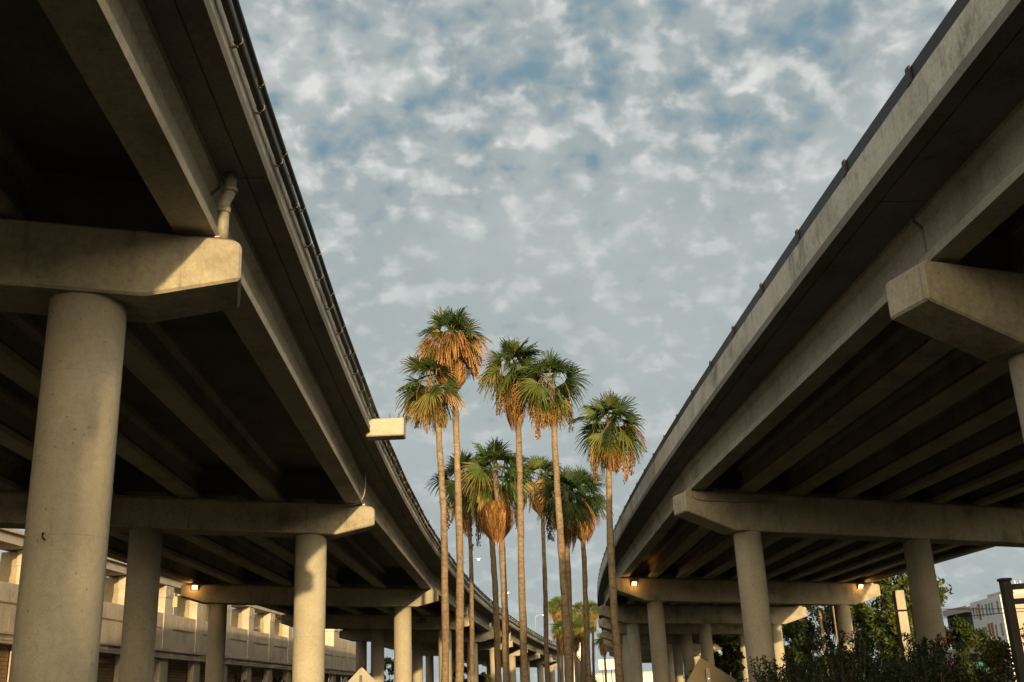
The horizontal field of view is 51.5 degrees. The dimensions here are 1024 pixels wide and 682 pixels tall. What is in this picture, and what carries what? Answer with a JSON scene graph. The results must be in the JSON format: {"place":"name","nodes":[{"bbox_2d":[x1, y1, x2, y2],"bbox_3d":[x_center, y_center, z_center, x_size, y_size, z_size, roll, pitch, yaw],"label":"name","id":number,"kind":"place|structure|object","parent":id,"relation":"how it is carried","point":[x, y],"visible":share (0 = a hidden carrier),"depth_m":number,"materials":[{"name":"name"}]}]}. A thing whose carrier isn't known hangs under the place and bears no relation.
{"place":"outdoors","nodes":[
{"label":"outdoors","id":0,"kind":"place"},
{"bbox_2d":[272,677,285,681],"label":"leafy shrub","id":1,"kind":"object","parent":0,"point":[275,679],"visible":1,"depth_m":81.31,"materials":[{"name":"green plant"}]},
{"bbox_2d":[452,665,466,681],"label":"broadleaf tree","id":2,"kind":"object","parent":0,"point":[465,671],"visible":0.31,"depth_m":175.71,"materials":[{"name":"green plant"}]},
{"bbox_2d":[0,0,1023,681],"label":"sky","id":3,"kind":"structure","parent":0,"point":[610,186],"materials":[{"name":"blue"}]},
{"bbox_2d":[574,644,580,681],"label":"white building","id":4,"kind":"structure","parent":0,"point":[579,653],"depth_m":326.11,"materials":[{"name":"paint"}]},
{"bbox_2d":[574,655,599,681],"bbox_3d":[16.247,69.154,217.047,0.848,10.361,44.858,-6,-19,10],"label":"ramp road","id":5,"kind":"structure","parent":0,"point":[579,668],"depth_m":199.68,"materials":[{"name":"concrete"}]},
{"bbox_2d":[591,671,652,681],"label":"warehouse","id":6,"kind":"structure","parent":0,"point":[647,676],"depth_m":342.89,"materials":[{"name":"white paint"}]},
{"bbox_2d":[942,580,1023,681],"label":"apartment block","id":7,"kind":"structure","parent":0,"point":[994,624],"depth_m":146.86,"materials":[{"name":"concrete"}]},
{"label":"ground","id":8,"kind":"structure","parent":0,"visible":0},
{"bbox_2d":[105,576,230,681],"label":"apartment building","id":9,"kind":"structure","parent":8,"relation":"on","point":[174,608],"depth_m":139.08,"materials":[{"name":"concrete"}]},
{"bbox_2d":[172,606,176,614],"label":"window","id":10,"kind":"structure","parent":9,"relation":"in","point":[174,608],"depth_m":138.50,"materials":[{"name":"glass"}]},
{"bbox_2d":[0,528,355,681],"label":"parking garage","id":11,"kind":"structure","parent":8,"relation":"on","point":[264,653],"depth_m":96.68,"materials":[{"name":"concrete"}]},
{"bbox_2d":[232,674,246,681],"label":"leafy shrub","id":12,"kind":"object","parent":8,"relation":"on","point":[236,679],"visible":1,"depth_m":80.17,"materials":[{"name":"green plant"}]},
{"bbox_2d":[0,0,556,681],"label":"conduit viaduct","id":13,"kind":"object","parent":8,"relation":"on","point":[186,394],"visible":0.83,"depth_m":21.33,"materials":[{"name":"concrete"}]},
{"bbox_2d":[191,584,198,589],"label":"wall lamp","id":14,"kind":"object","parent":13,"relation":"attached to","point":[194,586],"visible":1,"depth_m":70.75,"materials":[{"name":"paint"}]},
{"bbox_2d":[348,668,375,681],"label":"road sign","id":15,"kind":"object","parent":8,"relation":"on","point":[361,675],"visible":1,"depth_m":33.42,"materials":[{"name":"metal"}]},
{"bbox_2d":[369,656,393,681],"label":"broadleaf tree","id":16,"kind":"object","parent":8,"relation":"on","point":[388,661],"visible":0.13,"depth_m":174.69,"materials":[{"name":"green plant"}]},
{"bbox_2d":[478,671,489,681],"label":"broadleaf tree","id":17,"kind":"object","parent":8,"relation":"on","point":[483,676],"visible":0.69,"depth_m":175.58,"materials":[{"name":"green plant"}]},
{"bbox_2d":[573,620,580,681],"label":"palm tree","id":18,"kind":"object","parent":8,"relation":"on","point":[576,645],"visible":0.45,"depth_m":167.63,"materials":[{"name":"green plant"}]},
{"bbox_2d":[572,601,590,681],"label":"palm tree","id":19,"kind":"object","parent":8,"relation":"on","point":[577,606],"visible":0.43,"depth_m":172.01,"materials":[{"name":"green plant"}]},
{"bbox_2d":[573,614,597,681],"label":"palm tree","id":20,"kind":"object","parent":8,"relation":"on","point":[579,625],"visible":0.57,"depth_m":165.39,"materials":[{"name":"green plant"}]},
{"bbox_2d":[581,598,598,681],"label":"palm tree","id":21,"kind":"object","parent":8,"relation":"on","point":[593,615],"visible":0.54,"depth_m":175.38,"materials":[{"name":"green plant"}]},
{"bbox_2d":[594,633,607,681],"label":"palm tree","id":22,"kind":"object","parent":8,"relation":"on","point":[602,648],"visible":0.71,"depth_m":201.03,"materials":[{"name":"green plant"}]},
{"bbox_2d":[598,659,614,681],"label":"billboard","id":23,"kind":"object","parent":8,"relation":"on","point":[610,664],"visible":0.85,"depth_m":315.40,"materials":[{"name":"white paint"}]},
{"bbox_2d":[683,659,723,680],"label":"leafy shrub","id":24,"kind":"object","parent":8,"relation":"on","point":[686,676],"visible":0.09,"depth_m":38.27,"materials":[{"name":"green plant"}]},
{"bbox_2d":[712,635,742,681],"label":"broadleaf tree","id":25,"kind":"object","parent":8,"relation":"on","point":[722,640],"visible":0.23,"depth_m":138.67,"materials":[{"name":"green plant"}]},
{"bbox_2d":[713,644,745,678],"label":"broadleaf tree","id":26,"kind":"object","parent":8,"relation":"on","point":[735,659],"visible":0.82,"depth_m":112.45,"materials":[{"name":"green plant"}]},
{"bbox_2d":[735,654,793,681],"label":"leafy shrub","id":27,"kind":"object","parent":8,"relation":"on","point":[764,675],"visible":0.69,"depth_m":35.70,"materials":[{"name":"green plant"}]},
{"bbox_2d":[735,623,802,663],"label":"broadleaf tree","id":28,"kind":"object","parent":8,"relation":"on","point":[790,636],"visible":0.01,"depth_m":127.16,"materials":[{"name":"green plant"}]},
{"bbox_2d":[755,651,814,681],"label":"leafy shrub","id":29,"kind":"object","parent":8,"relation":"on","point":[774,675],"visible":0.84,"depth_m":27.49,"materials":[{"name":"green plant"}]},
{"bbox_2d":[761,651,825,681],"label":"leafy shrub","id":30,"kind":"object","parent":8,"relation":"on","point":[802,666],"visible":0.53,"depth_m":36.90,"materials":[{"name":"green plant"}]},
{"bbox_2d":[597,0,1023,681],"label":"shaded viaduct","id":31,"kind":"object","parent":8,"relation":"on","point":[849,418],"visible":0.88,"depth_m":36.54,"materials":[{"name":"concrete"}]},
{"bbox_2d":[630,581,636,585],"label":"wall lamp","id":32,"kind":"object","parent":31,"relation":"attached to","point":[633,583],"visible":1,"depth_m":79.68,"materials":[{"name":"paint"}]},
{"bbox_2d":[857,584,863,588],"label":"wall lamp","id":33,"kind":"object","parent":31,"relation":"attached to","point":[859,586],"visible":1,"depth_m":83.86,"materials":[{"name":"paint"}]},
{"bbox_2d":[818,606,829,675],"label":"utility pole","id":34,"kind":"object","parent":8,"relation":"on","point":[821,628],"visible":0.34,"depth_m":113.58,"materials":[{"name":"brown wood"}]},
{"bbox_2d":[781,605,880,678],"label":"broadleaf tree","id":35,"kind":"object","parent":8,"relation":"on","point":[799,629],"visible":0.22,"depth_m":115.69,"materials":[{"name":"green plant"}]},
{"bbox_2d":[802,650,865,681],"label":"leafy shrub","id":36,"kind":"object","parent":8,"relation":"on","point":[818,665],"visible":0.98,"depth_m":25.56,"materials":[{"name":"green plant"}]},
{"bbox_2d":[832,606,840,658],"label":"utility pole","id":37,"kind":"object","parent":8,"relation":"on","point":[835,624],"visible":0.17,"depth_m":104.09,"materials":[{"name":"brown wood"}]},
{"bbox_2d":[798,630,884,681],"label":"leafy shrub","id":38,"kind":"object","parent":8,"relation":"on","point":[807,652],"visible":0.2,"depth_m":49.60,"materials":[{"name":"green plant"}]},
{"bbox_2d":[821,630,887,681],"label":"flowering shrub","id":39,"kind":"object","parent":8,"relation":"on","point":[849,651],"visible":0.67,"depth_m":26.21,"materials":[{"name":"green plant"}]},
{"bbox_2d":[827,642,908,681],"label":"leafy shrub","id":40,"kind":"object","parent":8,"relation":"on","point":[861,655],"visible":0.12,"depth_m":33.02,"materials":[{"name":"green plant"}]},
{"bbox_2d":[844,652,919,681],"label":"leafy shrub","id":41,"kind":"object","parent":8,"relation":"on","point":[873,665],"visible":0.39,"depth_m":26.19,"materials":[{"name":"green plant"}]},
{"bbox_2d":[833,572,953,668],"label":"broadleaf tree","id":42,"kind":"object","parent":8,"relation":"on","point":[879,631],"visible":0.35,"depth_m":105.53,"materials":[{"name":"green plant"}]},
{"bbox_2d":[866,660,920,681],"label":"leafy shrub","id":43,"kind":"object","parent":8,"relation":"on","point":[891,673],"visible":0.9,"depth_m":22.89,"materials":[{"name":"green plant"}]},
{"bbox_2d":[892,590,912,663],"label":"square post","id":44,"kind":"object","parent":8,"relation":"on","point":[899,601],"visible":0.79,"depth_m":77.06,"materials":[{"name":"concrete"}]},
{"bbox_2d":[890,604,917,643],"bbox_3d":[21.446,17.171,57.235,1.325,5.751,0.219,-2,-19,0],"label":"utility pole","id":45,"kind":"object","parent":8,"relation":"on","point":[913,621],"visible":0.51,"depth_m":57.90,"materials":[{"name":"brown wood"}]},
{"bbox_2d":[946,611,1023,617],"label":"overhead cable","id":46,"kind":"object","parent":45,"relation":"attached to","point":[979,615],"visible":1,"depth_m":57.27,"materials":[{"name":"paint"}]},
{"bbox_2d":[877,632,961,681],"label":"leafy shrub","id":47,"kind":"object","parent":8,"relation":"on","point":[923,642],"visible":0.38,"depth_m":42.21,"materials":[{"name":"green plant"}]},
{"bbox_2d":[889,635,965,681],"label":"flowering shrub","id":48,"kind":"object","parent":8,"relation":"on","point":[941,657],"visible":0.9,"depth_m":22.71,"materials":[{"name":"green plant"}]},
{"bbox_2d":[934,661,973,681],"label":"flowering shrub","id":49,"kind":"object","parent":8,"relation":"on","point":[959,678],"visible":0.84,"depth_m":22.59,"materials":[{"name":"green plant"}]},
{"bbox_2d":[944,615,1005,681],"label":"broadleaf tree","id":50,"kind":"object","parent":8,"relation":"on","point":[967,634],"visible":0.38,"depth_m":65.84,"materials":[{"name":"green plant"}]},
{"bbox_2d":[964,661,1015,681],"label":"flowering shrub","id":51,"kind":"object","parent":8,"relation":"on","point":[1008,672],"visible":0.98,"depth_m":22.39,"materials":[{"name":"green plant"}]},
{"bbox_2d":[973,623,1023,681],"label":"bushy tree","id":52,"kind":"object","parent":8,"relation":"on","point":[1002,653],"visible":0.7,"depth_m":40.05,"materials":[{"name":"green plant"}]},
{"bbox_2d":[997,578,1023,681],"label":"post frame","id":53,"kind":"object","parent":8,"relation":"on","point":[1007,587],"visible":1,"depth_m":19.21,"materials":[{"name":"paint"}]},
{"label":"road","id":54,"kind":"structure","parent":0,"visible":0},
{"bbox_2d":[395,351,465,681],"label":"palm tree","id":55,"kind":"object","parent":54,"relation":"on","point":[427,404],"visible":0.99,"depth_m":55.77,"materials":[{"name":"green plant"}]},
{"bbox_2d":[413,305,492,681],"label":"palm tree","id":56,"kind":"object","parent":54,"relation":"on","point":[460,351],"visible":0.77,"depth_m":56.66,"materials":[{"name":"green plant"}]},
{"bbox_2d":[424,448,487,681],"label":"palm tree","id":57,"kind":"object","parent":54,"relation":"on","point":[449,485],"visible":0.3,"depth_m":73.42,"materials":[{"name":"green plant"}]},
{"bbox_2d":[451,465,501,681],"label":"palm tree","id":58,"kind":"object","parent":54,"relation":"on","point":[497,640],"visible":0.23,"depth_m":66.70,"materials":[{"name":"green plant"}]},
{"bbox_2d":[460,437,537,681],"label":"palm tree","id":59,"kind":"object","parent":54,"relation":"on","point":[496,520],"visible":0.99,"depth_m":61.84,"materials":[{"name":"green plant"}]},
{"bbox_2d":[477,335,548,681],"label":"palm tree","id":60,"kind":"object","parent":54,"relation":"on","point":[505,386],"visible":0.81,"depth_m":57.46,"materials":[{"name":"green plant"}]},
{"bbox_2d":[523,454,563,681],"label":"palm tree","id":61,"kind":"object","parent":54,"relation":"on","point":[545,465],"visible":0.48,"depth_m":75.43,"materials":[{"name":"green plant"}]},
{"bbox_2d":[513,348,591,681],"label":"palm tree","id":62,"kind":"object","parent":54,"relation":"on","point":[552,408],"visible":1,"depth_m":55.32,"materials":[{"name":"green plant"}]},
{"bbox_2d":[548,595,561,681],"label":"palm tree","id":63,"kind":"object","parent":54,"relation":"on","point":[556,614],"visible":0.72,"depth_m":159.52,"materials":[{"name":"green plant"}]},
{"bbox_2d":[549,619,573,681],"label":"palm tree","id":64,"kind":"object","parent":54,"relation":"on","point":[557,630],"visible":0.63,"depth_m":153.65,"materials":[{"name":"green plant"}]},
{"bbox_2d":[534,466,596,681],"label":"palm tree","id":65,"kind":"object","parent":54,"relation":"on","point":[571,520],"visible":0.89,"depth_m":65.49,"materials":[{"name":"green plant"}]},
{"bbox_2d":[560,464,613,681],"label":"palm tree","id":66,"kind":"object","parent":54,"relation":"on","point":[593,488],"visible":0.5,"depth_m":67.09,"materials":[{"name":"green plant"}]},
{"bbox_2d":[569,389,647,681],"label":"palm tree","id":67,"kind":"object","parent":54,"relation":"on","point":[607,449],"visible":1,"depth_m":51.38,"materials":[{"name":"green plant"}]},
{"bbox_2d":[687,659,736,681],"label":"road sign","id":68,"kind":"object","parent":54,"relation":"on","point":[704,670],"visible":1,"depth_m":20.93,"materials":[{"name":"grey metal"}]}
]}

